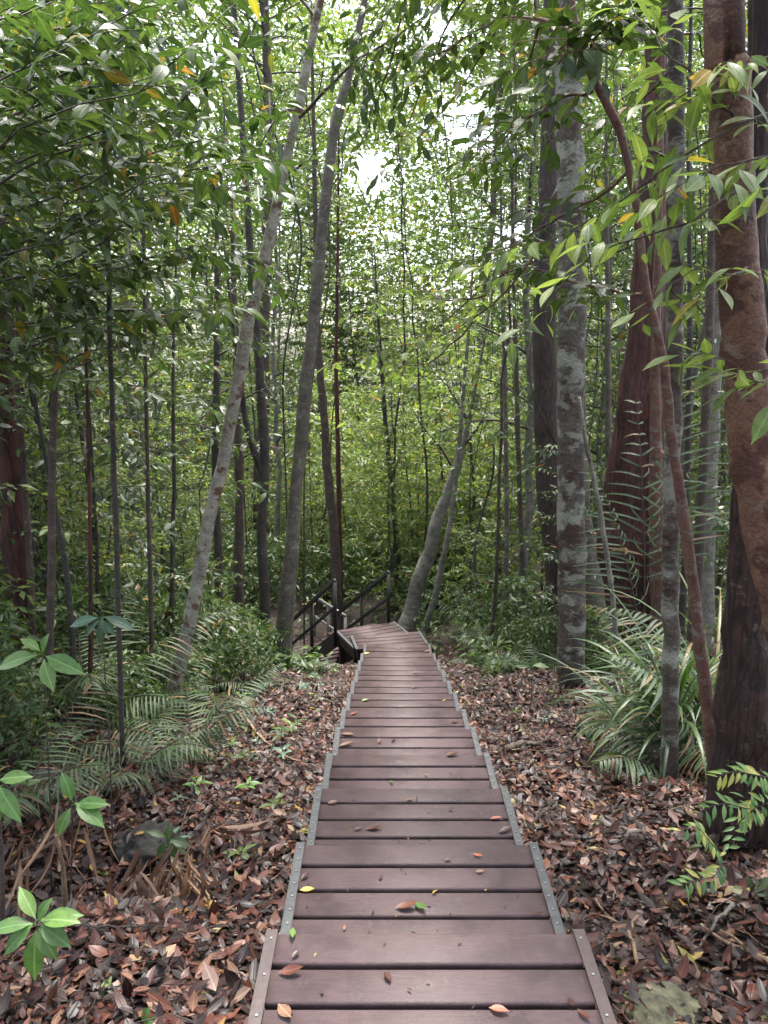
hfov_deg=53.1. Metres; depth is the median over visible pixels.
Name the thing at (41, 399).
shrub
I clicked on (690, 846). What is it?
litter seedling
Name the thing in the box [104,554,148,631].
shrub
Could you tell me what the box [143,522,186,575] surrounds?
shrub
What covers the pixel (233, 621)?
shrub
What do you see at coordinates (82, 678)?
fern
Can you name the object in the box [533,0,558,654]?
ridged tree
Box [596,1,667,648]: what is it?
buttressed tree
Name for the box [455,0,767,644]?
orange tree
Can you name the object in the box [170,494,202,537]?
shrub
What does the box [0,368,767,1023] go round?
ground
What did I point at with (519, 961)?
boardwalk
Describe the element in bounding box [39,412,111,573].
shrub
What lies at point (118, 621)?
seedling
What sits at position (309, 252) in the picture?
sapling
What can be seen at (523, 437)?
shrub
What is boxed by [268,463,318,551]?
shrub
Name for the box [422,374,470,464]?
shrub
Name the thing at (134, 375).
canopy tree
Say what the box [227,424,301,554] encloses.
shrub
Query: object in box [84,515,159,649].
shrub
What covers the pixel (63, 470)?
sapling
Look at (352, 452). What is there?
shrub
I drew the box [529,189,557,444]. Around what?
liana
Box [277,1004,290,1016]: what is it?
fallen leaf
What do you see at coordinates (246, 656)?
shrub
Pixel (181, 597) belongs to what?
shrub
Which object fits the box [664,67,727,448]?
dense tree
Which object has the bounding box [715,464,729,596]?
leafy sapling
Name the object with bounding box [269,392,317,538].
understory tree
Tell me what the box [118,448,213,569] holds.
shrub
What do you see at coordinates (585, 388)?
understory tree
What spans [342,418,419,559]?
shrub
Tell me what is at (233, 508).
shrub
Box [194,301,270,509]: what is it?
understory tree
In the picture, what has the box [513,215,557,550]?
sapling
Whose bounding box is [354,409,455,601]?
shrub
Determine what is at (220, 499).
shrub
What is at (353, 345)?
dense tree
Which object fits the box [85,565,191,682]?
shrub
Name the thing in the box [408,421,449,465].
shrub
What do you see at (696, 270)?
liana
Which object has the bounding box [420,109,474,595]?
liana
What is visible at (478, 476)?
shrub
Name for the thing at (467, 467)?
shrub
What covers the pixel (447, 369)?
shrub
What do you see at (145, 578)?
shrub
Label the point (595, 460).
shrub
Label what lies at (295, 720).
litter seedling
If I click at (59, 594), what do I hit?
shrub
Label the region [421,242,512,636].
thin leaning tree
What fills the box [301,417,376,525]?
shrub
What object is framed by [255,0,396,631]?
slim tree
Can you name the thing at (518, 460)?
brown sapling
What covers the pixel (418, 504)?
shrub
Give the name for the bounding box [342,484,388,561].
shrub
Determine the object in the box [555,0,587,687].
mottled tree
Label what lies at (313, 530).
shrub
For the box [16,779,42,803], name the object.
litter seedling
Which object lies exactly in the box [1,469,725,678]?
undergrowth
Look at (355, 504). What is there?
shrub
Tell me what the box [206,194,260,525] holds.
sapling
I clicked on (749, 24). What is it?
shadowy tree
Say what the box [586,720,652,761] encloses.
dead palm
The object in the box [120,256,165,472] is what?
sapling
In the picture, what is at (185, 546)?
shrub
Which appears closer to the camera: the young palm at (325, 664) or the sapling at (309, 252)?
the young palm at (325, 664)
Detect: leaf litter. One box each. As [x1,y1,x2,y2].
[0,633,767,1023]
[4,767,70,791]
[111,818,172,853]
[611,982,722,1023]
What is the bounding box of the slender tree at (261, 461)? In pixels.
[209,2,284,667]
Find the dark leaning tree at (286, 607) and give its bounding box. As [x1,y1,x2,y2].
[272,0,367,670]
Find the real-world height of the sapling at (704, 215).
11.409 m
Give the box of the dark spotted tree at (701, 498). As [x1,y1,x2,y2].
[588,0,747,684]
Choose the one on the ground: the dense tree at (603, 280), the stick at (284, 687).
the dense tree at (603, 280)
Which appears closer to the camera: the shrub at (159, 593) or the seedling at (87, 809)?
the seedling at (87, 809)
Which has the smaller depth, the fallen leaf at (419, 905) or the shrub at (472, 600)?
the fallen leaf at (419, 905)
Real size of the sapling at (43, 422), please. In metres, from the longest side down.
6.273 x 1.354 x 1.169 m
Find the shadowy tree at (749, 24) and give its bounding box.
[747,0,767,355]
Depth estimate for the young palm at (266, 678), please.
8.51 m
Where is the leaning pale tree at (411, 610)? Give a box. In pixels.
[397,190,526,631]
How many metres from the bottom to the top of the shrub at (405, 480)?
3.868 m
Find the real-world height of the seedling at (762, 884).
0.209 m
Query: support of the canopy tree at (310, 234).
on the ground
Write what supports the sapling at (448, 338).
on the ground
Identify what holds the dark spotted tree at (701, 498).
on the ground
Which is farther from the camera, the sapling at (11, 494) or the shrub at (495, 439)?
the shrub at (495, 439)
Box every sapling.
[0,0,125,675]
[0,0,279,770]
[0,1,46,584]
[0,1,176,662]
[0,1,235,741]
[0,3,108,604]
[0,13,96,565]
[0,20,121,653]
[0,55,190,726]
[0,71,94,626]
[0,79,84,644]
[0,79,105,693]
[0,84,150,695]
[0,110,97,643]
[0,164,97,708]
[0,173,64,604]
[0,243,107,662]
[0,250,87,622]
[0,256,144,628]
[0,309,39,583]
[3,316,198,689]
[7,0,108,540]
[7,0,216,718]
[40,4,230,706]
[60,138,128,543]
[67,240,169,606]
[68,135,274,658]
[91,221,124,491]
[94,358,159,541]
[102,241,155,534]
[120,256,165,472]
[148,278,208,521]
[154,303,207,537]
[194,55,293,546]
[200,273,251,516]
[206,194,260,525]
[221,204,270,517]
[239,253,282,518]
[242,280,289,518]
[245,238,280,501]
[283,104,384,619]
[284,224,350,537]
[338,242,415,599]
[348,15,445,606]
[348,251,406,473]
[355,264,421,532]
[362,315,394,418]
[369,93,466,600]
[376,323,431,505]
[400,309,444,459]
[416,242,463,495]
[423,312,466,457]
[431,264,473,472]
[438,6,553,658]
[438,132,538,637]
[439,62,557,636]
[439,272,533,567]
[461,201,512,536]
[469,352,489,444]
[477,290,544,599]
[480,255,523,471]
[485,269,522,456]
[494,227,533,489]
[498,443,618,665]
[511,131,557,589]
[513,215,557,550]
[518,318,609,610]
[556,96,600,375]
[578,397,618,716]
[582,0,645,473]
[587,312,620,503]
[589,260,628,513]
[608,0,746,675]
[679,258,731,593]
[679,306,731,638]
[679,377,729,608]
[682,191,707,498]
[691,385,731,592]
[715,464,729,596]
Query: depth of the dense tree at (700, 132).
20.27 m
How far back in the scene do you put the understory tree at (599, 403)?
24.95 m
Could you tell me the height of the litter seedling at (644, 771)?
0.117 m
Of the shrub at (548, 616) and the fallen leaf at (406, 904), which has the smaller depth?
the fallen leaf at (406, 904)
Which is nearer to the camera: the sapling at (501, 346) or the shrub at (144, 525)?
the shrub at (144, 525)
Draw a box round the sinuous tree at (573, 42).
[315,0,715,767]
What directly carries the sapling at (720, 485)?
on the ground
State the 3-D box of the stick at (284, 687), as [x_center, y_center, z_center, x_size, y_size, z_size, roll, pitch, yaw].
[-0.982,2.007,8.857,0.579,0.516,1.234,3,12,13]
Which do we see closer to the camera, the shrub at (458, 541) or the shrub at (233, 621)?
the shrub at (233, 621)
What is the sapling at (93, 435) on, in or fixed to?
on the ground
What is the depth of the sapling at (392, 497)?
16.12 m
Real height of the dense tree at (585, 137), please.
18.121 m
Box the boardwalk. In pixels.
[247,570,616,1023]
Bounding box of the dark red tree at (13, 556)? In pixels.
[0,15,232,717]
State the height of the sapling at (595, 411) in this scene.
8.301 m
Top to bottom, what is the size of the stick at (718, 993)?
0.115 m
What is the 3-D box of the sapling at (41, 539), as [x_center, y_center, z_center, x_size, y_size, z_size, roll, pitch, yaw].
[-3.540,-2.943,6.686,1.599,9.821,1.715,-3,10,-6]
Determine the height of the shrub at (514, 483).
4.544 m
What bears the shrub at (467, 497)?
on the ground
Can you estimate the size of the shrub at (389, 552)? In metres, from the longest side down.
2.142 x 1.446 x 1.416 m
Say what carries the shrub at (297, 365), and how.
on the ground
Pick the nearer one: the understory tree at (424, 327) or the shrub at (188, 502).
the shrub at (188, 502)
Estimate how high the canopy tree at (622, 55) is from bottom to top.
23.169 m
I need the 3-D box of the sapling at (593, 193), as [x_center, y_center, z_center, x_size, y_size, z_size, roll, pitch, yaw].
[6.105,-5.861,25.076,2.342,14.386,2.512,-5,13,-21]
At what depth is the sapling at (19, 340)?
7.90 m
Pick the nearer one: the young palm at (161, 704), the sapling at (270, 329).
the young palm at (161, 704)
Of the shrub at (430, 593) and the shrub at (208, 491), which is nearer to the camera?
the shrub at (430, 593)
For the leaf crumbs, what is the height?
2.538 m
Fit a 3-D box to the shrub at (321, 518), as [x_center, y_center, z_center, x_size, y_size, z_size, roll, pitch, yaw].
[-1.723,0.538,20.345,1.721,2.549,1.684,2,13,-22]
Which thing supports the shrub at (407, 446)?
on the ground
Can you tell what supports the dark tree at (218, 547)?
on the ground
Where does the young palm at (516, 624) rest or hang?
on the ground
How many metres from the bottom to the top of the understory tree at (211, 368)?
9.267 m
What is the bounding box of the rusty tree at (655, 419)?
[649,33,665,649]
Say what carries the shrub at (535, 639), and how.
on the ground
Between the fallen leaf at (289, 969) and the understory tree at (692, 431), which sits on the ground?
the understory tree at (692, 431)
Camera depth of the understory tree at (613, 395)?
18.87 m
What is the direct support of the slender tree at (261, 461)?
on the ground
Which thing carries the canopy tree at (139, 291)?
on the ground
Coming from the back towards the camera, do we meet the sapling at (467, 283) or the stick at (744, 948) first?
the sapling at (467, 283)
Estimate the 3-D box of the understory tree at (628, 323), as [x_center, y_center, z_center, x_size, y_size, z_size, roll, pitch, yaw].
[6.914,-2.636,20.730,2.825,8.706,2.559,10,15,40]
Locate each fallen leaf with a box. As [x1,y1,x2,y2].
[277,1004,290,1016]
[278,964,302,974]
[289,928,295,936]
[292,950,298,957]
[300,886,313,890]
[365,825,380,828]
[384,971,390,981]
[395,900,417,907]
[415,902,425,907]
[489,1004,508,1011]
[499,825,511,831]
[531,911,543,914]
[567,997,574,1005]
[578,1009,590,1018]
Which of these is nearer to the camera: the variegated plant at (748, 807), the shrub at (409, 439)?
the variegated plant at (748, 807)
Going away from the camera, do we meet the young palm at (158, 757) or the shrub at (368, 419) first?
the young palm at (158, 757)
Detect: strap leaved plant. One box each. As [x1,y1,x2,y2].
[534,646,704,767]
[542,580,722,786]
[574,572,720,740]
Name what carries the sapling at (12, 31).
on the ground
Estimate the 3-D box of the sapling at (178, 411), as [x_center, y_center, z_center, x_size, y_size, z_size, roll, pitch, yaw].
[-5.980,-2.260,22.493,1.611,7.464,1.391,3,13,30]
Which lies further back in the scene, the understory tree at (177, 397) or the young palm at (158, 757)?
the understory tree at (177, 397)
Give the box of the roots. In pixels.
[5,803,117,916]
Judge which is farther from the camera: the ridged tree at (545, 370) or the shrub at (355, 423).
the shrub at (355, 423)
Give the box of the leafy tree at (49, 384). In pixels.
[0,0,310,435]
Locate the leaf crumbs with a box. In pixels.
[280,648,518,1013]
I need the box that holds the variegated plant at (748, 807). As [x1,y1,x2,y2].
[666,762,767,902]
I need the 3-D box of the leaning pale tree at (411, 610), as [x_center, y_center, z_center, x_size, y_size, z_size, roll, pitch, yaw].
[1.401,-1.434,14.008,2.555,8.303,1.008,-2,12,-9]
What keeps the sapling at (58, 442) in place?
on the ground
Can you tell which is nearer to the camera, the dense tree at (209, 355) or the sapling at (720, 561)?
the sapling at (720, 561)
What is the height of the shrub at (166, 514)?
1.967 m
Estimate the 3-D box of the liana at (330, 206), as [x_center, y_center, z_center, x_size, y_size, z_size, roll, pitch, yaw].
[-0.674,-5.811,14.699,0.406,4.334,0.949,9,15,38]
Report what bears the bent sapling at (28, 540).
on the ground
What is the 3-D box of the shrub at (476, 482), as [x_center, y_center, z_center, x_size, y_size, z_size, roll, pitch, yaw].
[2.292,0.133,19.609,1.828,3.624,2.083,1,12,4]
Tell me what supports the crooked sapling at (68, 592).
on the ground
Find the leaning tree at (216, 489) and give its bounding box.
[160,0,448,720]
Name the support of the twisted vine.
on the ground
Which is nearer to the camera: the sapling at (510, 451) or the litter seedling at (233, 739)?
the litter seedling at (233, 739)
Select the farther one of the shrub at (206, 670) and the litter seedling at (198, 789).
the shrub at (206, 670)
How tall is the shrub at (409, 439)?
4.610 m
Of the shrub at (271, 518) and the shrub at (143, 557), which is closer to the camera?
the shrub at (143, 557)
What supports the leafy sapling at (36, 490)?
on the ground
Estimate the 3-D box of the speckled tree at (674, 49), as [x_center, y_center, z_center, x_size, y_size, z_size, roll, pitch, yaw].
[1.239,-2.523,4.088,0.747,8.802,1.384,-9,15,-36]
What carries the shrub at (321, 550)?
on the ground
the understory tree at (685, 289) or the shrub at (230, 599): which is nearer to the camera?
the shrub at (230, 599)
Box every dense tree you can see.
[27,147,152,466]
[75,257,167,481]
[79,26,225,542]
[148,209,277,515]
[271,196,376,429]
[321,289,401,465]
[490,0,643,420]
[523,68,686,463]
[585,128,641,398]
[622,216,707,444]
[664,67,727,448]
[682,16,746,484]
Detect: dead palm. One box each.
[106,837,219,916]
[152,820,270,863]
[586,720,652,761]
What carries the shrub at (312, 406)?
on the ground
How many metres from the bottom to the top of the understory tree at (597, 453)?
11.102 m
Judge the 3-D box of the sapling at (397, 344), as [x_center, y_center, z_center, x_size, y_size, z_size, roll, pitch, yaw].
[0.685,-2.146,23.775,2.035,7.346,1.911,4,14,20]
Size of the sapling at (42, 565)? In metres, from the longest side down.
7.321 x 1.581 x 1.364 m
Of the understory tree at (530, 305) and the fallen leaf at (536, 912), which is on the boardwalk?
the fallen leaf at (536, 912)
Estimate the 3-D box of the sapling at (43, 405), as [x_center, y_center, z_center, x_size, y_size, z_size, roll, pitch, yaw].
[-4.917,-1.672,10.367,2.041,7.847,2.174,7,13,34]
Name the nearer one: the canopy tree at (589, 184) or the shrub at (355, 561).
the shrub at (355, 561)
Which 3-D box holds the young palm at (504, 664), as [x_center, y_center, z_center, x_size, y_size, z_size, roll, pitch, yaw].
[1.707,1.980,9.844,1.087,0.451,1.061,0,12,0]
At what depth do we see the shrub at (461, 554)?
17.62 m
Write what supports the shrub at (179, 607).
on the ground
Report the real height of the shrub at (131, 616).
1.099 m
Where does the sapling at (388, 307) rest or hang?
on the ground
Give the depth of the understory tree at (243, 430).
31.74 m
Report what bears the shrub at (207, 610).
on the ground
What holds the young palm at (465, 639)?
on the ground
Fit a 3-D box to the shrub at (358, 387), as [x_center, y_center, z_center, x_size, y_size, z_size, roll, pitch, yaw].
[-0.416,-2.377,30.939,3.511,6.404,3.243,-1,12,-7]
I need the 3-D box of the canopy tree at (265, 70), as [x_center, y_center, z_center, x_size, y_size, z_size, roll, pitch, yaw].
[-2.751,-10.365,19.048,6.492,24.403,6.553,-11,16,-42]
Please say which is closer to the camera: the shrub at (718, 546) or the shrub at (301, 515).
the shrub at (718, 546)
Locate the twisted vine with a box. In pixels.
[473,443,494,636]
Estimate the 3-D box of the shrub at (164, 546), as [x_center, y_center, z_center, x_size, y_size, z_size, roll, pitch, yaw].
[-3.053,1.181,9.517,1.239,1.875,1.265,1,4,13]
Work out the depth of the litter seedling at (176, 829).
4.09 m
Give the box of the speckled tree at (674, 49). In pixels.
[528,0,746,779]
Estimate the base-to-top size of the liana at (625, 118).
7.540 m
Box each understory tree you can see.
[1,2,156,391]
[8,3,183,593]
[12,0,238,584]
[19,159,144,507]
[25,221,170,572]
[68,364,144,537]
[75,352,123,473]
[120,376,196,574]
[152,327,200,468]
[189,295,231,442]
[190,86,363,586]
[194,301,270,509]
[220,176,327,530]
[226,344,269,514]
[239,323,282,484]
[253,307,298,477]
[269,308,319,448]
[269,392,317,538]
[322,335,355,438]
[340,237,417,421]
[393,0,638,635]
[393,270,449,449]
[397,288,453,444]
[412,315,461,447]
[473,132,637,561]
[491,303,557,568]
[505,20,686,540]
[508,263,625,521]
[556,3,720,405]
[556,263,604,462]
[583,102,703,446]
[586,11,747,488]
[586,318,623,482]
[586,325,627,510]
[592,310,696,501]
[593,253,694,471]
[664,223,725,475]
[664,318,721,528]
[683,317,729,524]
[684,141,728,504]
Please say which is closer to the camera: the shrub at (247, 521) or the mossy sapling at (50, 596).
the mossy sapling at (50, 596)
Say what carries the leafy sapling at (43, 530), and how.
on the ground
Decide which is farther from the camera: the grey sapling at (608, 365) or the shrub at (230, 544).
the shrub at (230, 544)
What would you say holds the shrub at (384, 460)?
on the ground
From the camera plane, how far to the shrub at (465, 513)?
17.64 m
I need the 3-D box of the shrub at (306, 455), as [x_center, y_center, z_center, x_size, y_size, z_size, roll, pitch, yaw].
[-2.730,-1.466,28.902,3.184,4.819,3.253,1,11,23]
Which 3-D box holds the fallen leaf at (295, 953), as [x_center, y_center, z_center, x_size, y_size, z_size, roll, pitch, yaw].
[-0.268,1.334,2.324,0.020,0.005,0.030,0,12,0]
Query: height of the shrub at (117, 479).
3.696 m
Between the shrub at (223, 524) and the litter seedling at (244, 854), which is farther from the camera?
the shrub at (223, 524)
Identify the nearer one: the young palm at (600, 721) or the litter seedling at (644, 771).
the litter seedling at (644, 771)
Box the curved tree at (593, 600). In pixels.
[583,392,612,662]
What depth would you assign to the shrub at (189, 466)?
19.57 m
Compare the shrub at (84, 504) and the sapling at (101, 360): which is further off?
the sapling at (101, 360)
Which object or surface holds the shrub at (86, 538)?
on the ground
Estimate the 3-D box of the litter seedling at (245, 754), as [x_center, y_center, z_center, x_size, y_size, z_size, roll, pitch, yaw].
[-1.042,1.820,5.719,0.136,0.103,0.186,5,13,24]
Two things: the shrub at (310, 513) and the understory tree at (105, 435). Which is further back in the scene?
the understory tree at (105, 435)
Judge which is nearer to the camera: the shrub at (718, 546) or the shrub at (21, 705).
the shrub at (21, 705)
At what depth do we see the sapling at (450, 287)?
24.96 m
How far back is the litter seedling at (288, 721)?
6.61 m
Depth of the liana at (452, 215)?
18.90 m
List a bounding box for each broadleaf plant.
[0,770,32,944]
[0,886,83,1006]
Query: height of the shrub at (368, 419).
5.887 m
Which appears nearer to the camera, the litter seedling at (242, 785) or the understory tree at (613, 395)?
the litter seedling at (242, 785)
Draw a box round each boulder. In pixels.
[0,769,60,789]
[109,820,180,875]
[615,981,716,1023]
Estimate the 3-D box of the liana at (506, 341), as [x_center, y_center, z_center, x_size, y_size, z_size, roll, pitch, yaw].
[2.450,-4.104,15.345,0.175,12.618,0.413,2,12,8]
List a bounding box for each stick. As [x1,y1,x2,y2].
[83,923,177,928]
[131,864,210,900]
[245,718,300,761]
[255,683,333,693]
[502,739,541,753]
[529,788,573,827]
[556,720,604,727]
[589,898,639,962]
[698,984,767,1013]
[699,901,733,946]
[700,923,767,962]
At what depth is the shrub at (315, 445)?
20.77 m
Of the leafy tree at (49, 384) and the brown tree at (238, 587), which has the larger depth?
the brown tree at (238, 587)
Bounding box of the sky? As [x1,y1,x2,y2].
[0,0,745,367]
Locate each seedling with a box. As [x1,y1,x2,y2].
[0,634,84,892]
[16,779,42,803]
[56,772,108,901]
[70,615,135,863]
[71,729,94,741]
[141,1006,154,1023]
[146,822,190,875]
[167,826,191,845]
[169,793,186,803]
[183,776,212,795]
[222,736,241,747]
[222,844,255,860]
[223,752,244,767]
[234,777,261,790]
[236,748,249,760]
[236,748,249,761]
[249,736,263,745]
[259,793,287,809]
[264,706,277,715]
[268,726,287,735]
[271,725,295,743]
[272,744,290,758]
[283,719,300,731]
[287,713,305,728]
[306,670,321,681]
[509,706,523,714]
[514,655,548,710]
[629,767,654,778]
[678,844,702,850]
[728,875,767,903]
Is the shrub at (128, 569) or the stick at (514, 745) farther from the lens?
the shrub at (128, 569)
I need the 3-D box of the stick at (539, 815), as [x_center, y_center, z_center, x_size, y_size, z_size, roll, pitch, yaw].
[0.968,1.670,4.369,0.025,0.120,0.643,8,14,35]
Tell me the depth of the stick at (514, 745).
5.70 m
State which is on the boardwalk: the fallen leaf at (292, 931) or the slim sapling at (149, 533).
the fallen leaf at (292, 931)
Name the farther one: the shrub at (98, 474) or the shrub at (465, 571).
the shrub at (465, 571)
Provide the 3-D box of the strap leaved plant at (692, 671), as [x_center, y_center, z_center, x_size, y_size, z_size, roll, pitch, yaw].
[2.245,1.046,5.370,2.086,1.350,2.007,0,12,0]
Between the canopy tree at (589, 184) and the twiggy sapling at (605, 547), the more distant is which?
the canopy tree at (589, 184)
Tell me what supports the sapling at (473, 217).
on the ground
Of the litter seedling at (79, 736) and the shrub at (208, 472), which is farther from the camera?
the shrub at (208, 472)
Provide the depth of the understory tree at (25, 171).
10.81 m
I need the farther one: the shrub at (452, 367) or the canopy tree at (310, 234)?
the canopy tree at (310, 234)
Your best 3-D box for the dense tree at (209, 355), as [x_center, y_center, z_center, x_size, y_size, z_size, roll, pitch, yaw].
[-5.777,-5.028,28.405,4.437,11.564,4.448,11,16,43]
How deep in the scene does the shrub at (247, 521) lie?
20.90 m
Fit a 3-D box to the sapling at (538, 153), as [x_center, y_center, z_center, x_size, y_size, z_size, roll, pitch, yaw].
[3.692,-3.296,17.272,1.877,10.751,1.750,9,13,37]
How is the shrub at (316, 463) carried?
on the ground
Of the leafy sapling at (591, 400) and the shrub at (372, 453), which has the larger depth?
the shrub at (372, 453)
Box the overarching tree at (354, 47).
[190,0,564,137]
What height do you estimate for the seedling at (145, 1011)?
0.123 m
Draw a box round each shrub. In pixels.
[0,407,114,646]
[0,448,113,635]
[0,503,120,673]
[0,580,106,711]
[0,585,42,735]
[0,614,64,751]
[0,663,69,782]
[28,387,137,615]
[29,447,139,669]
[30,451,108,657]
[37,566,148,693]
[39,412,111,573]
[57,492,112,585]
[65,460,166,661]
[65,646,143,721]
[80,543,162,645]
[83,649,177,736]
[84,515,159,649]
[84,602,185,705]
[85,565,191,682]
[94,407,146,533]
[100,431,145,546]
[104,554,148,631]
[105,533,180,659]
[110,549,157,603]
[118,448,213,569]
[120,494,163,552]
[130,582,214,686]
[138,397,245,561]
[140,566,188,634]
[140,631,218,710]
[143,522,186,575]
[144,645,211,718]
[151,508,212,585]
[152,454,213,566]
[153,474,213,601]
[153,590,237,694]
[154,448,226,540]
[154,582,209,657]
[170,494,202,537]
[174,577,239,654]
[175,509,232,588]
[179,542,213,607]
[179,557,241,664]
[182,466,231,547]
[192,518,234,567]
[194,597,244,666]
[195,456,231,500]
[195,485,232,516]
[195,604,262,678]
[201,580,232,629]
[205,528,275,601]
[210,525,250,566]
[212,515,266,559]
[213,551,271,614]
[213,622,281,691]
[214,612,280,671]
[218,605,273,667]
[220,470,252,558]
[220,501,251,527]
[223,530,282,591]
[226,448,272,515]
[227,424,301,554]
[230,533,302,606]
[243,490,283,564]
[247,405,372,573]
[247,495,299,549]
[251,625,296,670]
[254,479,319,567]
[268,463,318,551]
[268,482,321,575]
[269,356,338,484]
[269,368,388,585]
[269,446,293,527]
[272,412,332,523]
[274,441,352,567]
[275,509,327,590]
[281,387,348,496]
[286,356,373,516]
[287,387,353,500]
[288,476,345,573]
[289,371,392,542]
[296,540,355,608]
[299,503,342,563]
[300,488,347,562]
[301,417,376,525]
[301,459,324,532]
[302,436,350,538]
[306,454,382,581]
[309,452,370,558]
[312,393,386,530]
[312,528,376,601]
[319,420,377,561]
[321,388,384,529]
[330,465,380,570]
[335,386,381,476]
[339,373,397,499]
[341,420,436,609]
[341,473,396,581]
[341,513,365,544]
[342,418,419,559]
[342,468,415,588]
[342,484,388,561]
[344,364,455,566]
[345,425,390,505]
[350,370,438,526]
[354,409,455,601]
[357,434,415,535]
[359,529,409,590]
[360,432,397,472]
[360,443,417,576]
[360,514,391,565]
[361,485,387,565]
[367,441,441,556]
[369,511,419,590]
[373,413,439,567]
[373,472,465,604]
[375,375,455,487]
[379,367,503,611]
[384,464,476,572]
[385,483,443,537]
[386,468,474,597]
[388,439,445,569]
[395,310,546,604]
[396,564,459,629]
[403,447,489,590]
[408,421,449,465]
[409,382,458,451]
[412,329,512,525]
[412,533,469,602]
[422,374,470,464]
[428,384,539,588]
[430,487,517,596]
[431,392,481,501]
[435,479,481,569]
[436,424,496,516]
[439,529,510,632]
[442,517,499,617]
[443,358,523,519]
[443,409,545,587]
[444,422,517,551]
[444,547,477,592]
[445,458,485,553]
[448,586,505,651]
[451,480,543,625]
[452,448,496,554]
[454,450,545,609]
[455,437,539,578]
[457,389,539,535]
[457,412,536,552]
[469,573,546,653]
[484,434,523,526]
[485,341,593,548]
[509,613,557,668]
[527,592,558,656]
[585,603,630,675]
[586,409,615,518]
[679,392,731,616]
[679,402,731,573]
[679,433,731,599]
[680,444,698,564]
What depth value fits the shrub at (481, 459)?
18.78 m
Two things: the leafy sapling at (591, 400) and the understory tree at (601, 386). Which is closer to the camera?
the leafy sapling at (591, 400)
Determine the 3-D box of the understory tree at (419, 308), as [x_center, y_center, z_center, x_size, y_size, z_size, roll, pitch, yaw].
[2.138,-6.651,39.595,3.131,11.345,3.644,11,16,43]
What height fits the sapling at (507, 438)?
10.796 m
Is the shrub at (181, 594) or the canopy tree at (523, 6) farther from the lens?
the canopy tree at (523, 6)
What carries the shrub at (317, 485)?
on the ground
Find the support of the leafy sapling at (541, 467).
on the ground
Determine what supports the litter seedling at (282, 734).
on the ground
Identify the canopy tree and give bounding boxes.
[39,0,276,555]
[50,0,195,490]
[73,99,184,477]
[78,15,165,275]
[138,0,387,551]
[255,50,376,451]
[413,0,540,464]
[448,0,641,361]
[467,0,594,343]
[503,46,632,336]
[537,0,747,267]
[613,13,707,255]
[626,0,746,484]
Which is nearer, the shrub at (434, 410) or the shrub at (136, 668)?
the shrub at (136, 668)
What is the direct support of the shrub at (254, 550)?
on the ground
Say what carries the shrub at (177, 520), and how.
on the ground
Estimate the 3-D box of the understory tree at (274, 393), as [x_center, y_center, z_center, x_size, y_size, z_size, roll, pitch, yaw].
[-2.683,-3.695,17.760,3.420,11.532,3.769,-11,16,-42]
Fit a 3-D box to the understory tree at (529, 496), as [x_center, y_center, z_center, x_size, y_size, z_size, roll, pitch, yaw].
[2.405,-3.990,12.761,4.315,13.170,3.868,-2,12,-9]
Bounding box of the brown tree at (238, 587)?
[180,180,293,621]
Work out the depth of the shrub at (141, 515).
19.98 m
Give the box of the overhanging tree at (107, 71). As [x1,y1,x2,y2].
[0,0,308,389]
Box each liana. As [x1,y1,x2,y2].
[92,151,158,575]
[198,69,224,657]
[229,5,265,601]
[244,0,301,650]
[261,63,298,244]
[287,60,323,325]
[293,3,315,637]
[302,51,330,652]
[327,93,367,318]
[357,182,405,583]
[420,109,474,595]
[432,37,470,597]
[432,183,468,409]
[439,75,477,493]
[462,119,492,593]
[500,61,514,595]
[525,14,591,342]
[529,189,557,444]
[540,333,556,616]
[584,2,614,421]
[588,3,614,445]
[620,82,633,169]
[682,164,696,412]
[685,64,726,486]
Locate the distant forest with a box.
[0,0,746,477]
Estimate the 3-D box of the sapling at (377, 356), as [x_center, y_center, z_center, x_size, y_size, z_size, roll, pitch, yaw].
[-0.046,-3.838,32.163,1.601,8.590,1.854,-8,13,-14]
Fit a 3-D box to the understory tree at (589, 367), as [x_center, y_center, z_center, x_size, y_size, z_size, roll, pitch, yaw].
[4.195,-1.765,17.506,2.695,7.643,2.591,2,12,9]
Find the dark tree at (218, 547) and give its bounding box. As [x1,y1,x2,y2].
[147,171,304,641]
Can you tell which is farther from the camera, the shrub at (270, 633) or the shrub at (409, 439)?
the shrub at (409, 439)
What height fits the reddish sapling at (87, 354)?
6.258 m
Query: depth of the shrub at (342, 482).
21.29 m
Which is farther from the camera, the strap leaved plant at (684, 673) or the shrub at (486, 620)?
the shrub at (486, 620)
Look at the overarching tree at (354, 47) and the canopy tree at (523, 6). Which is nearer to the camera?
the overarching tree at (354, 47)
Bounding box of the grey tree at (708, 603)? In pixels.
[638,1,747,649]
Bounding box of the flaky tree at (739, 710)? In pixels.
[701,0,767,852]
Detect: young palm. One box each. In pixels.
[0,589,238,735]
[0,663,150,775]
[0,721,119,829]
[13,706,217,800]
[56,639,224,724]
[93,672,279,773]
[166,680,253,729]
[214,663,282,697]
[291,657,338,678]
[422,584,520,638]
[448,621,490,665]
[457,613,533,656]
[461,604,545,639]
[473,644,538,673]
[495,641,556,677]
[574,683,704,754]
[578,605,695,677]
[578,709,705,792]
[603,652,706,785]
[678,580,726,634]

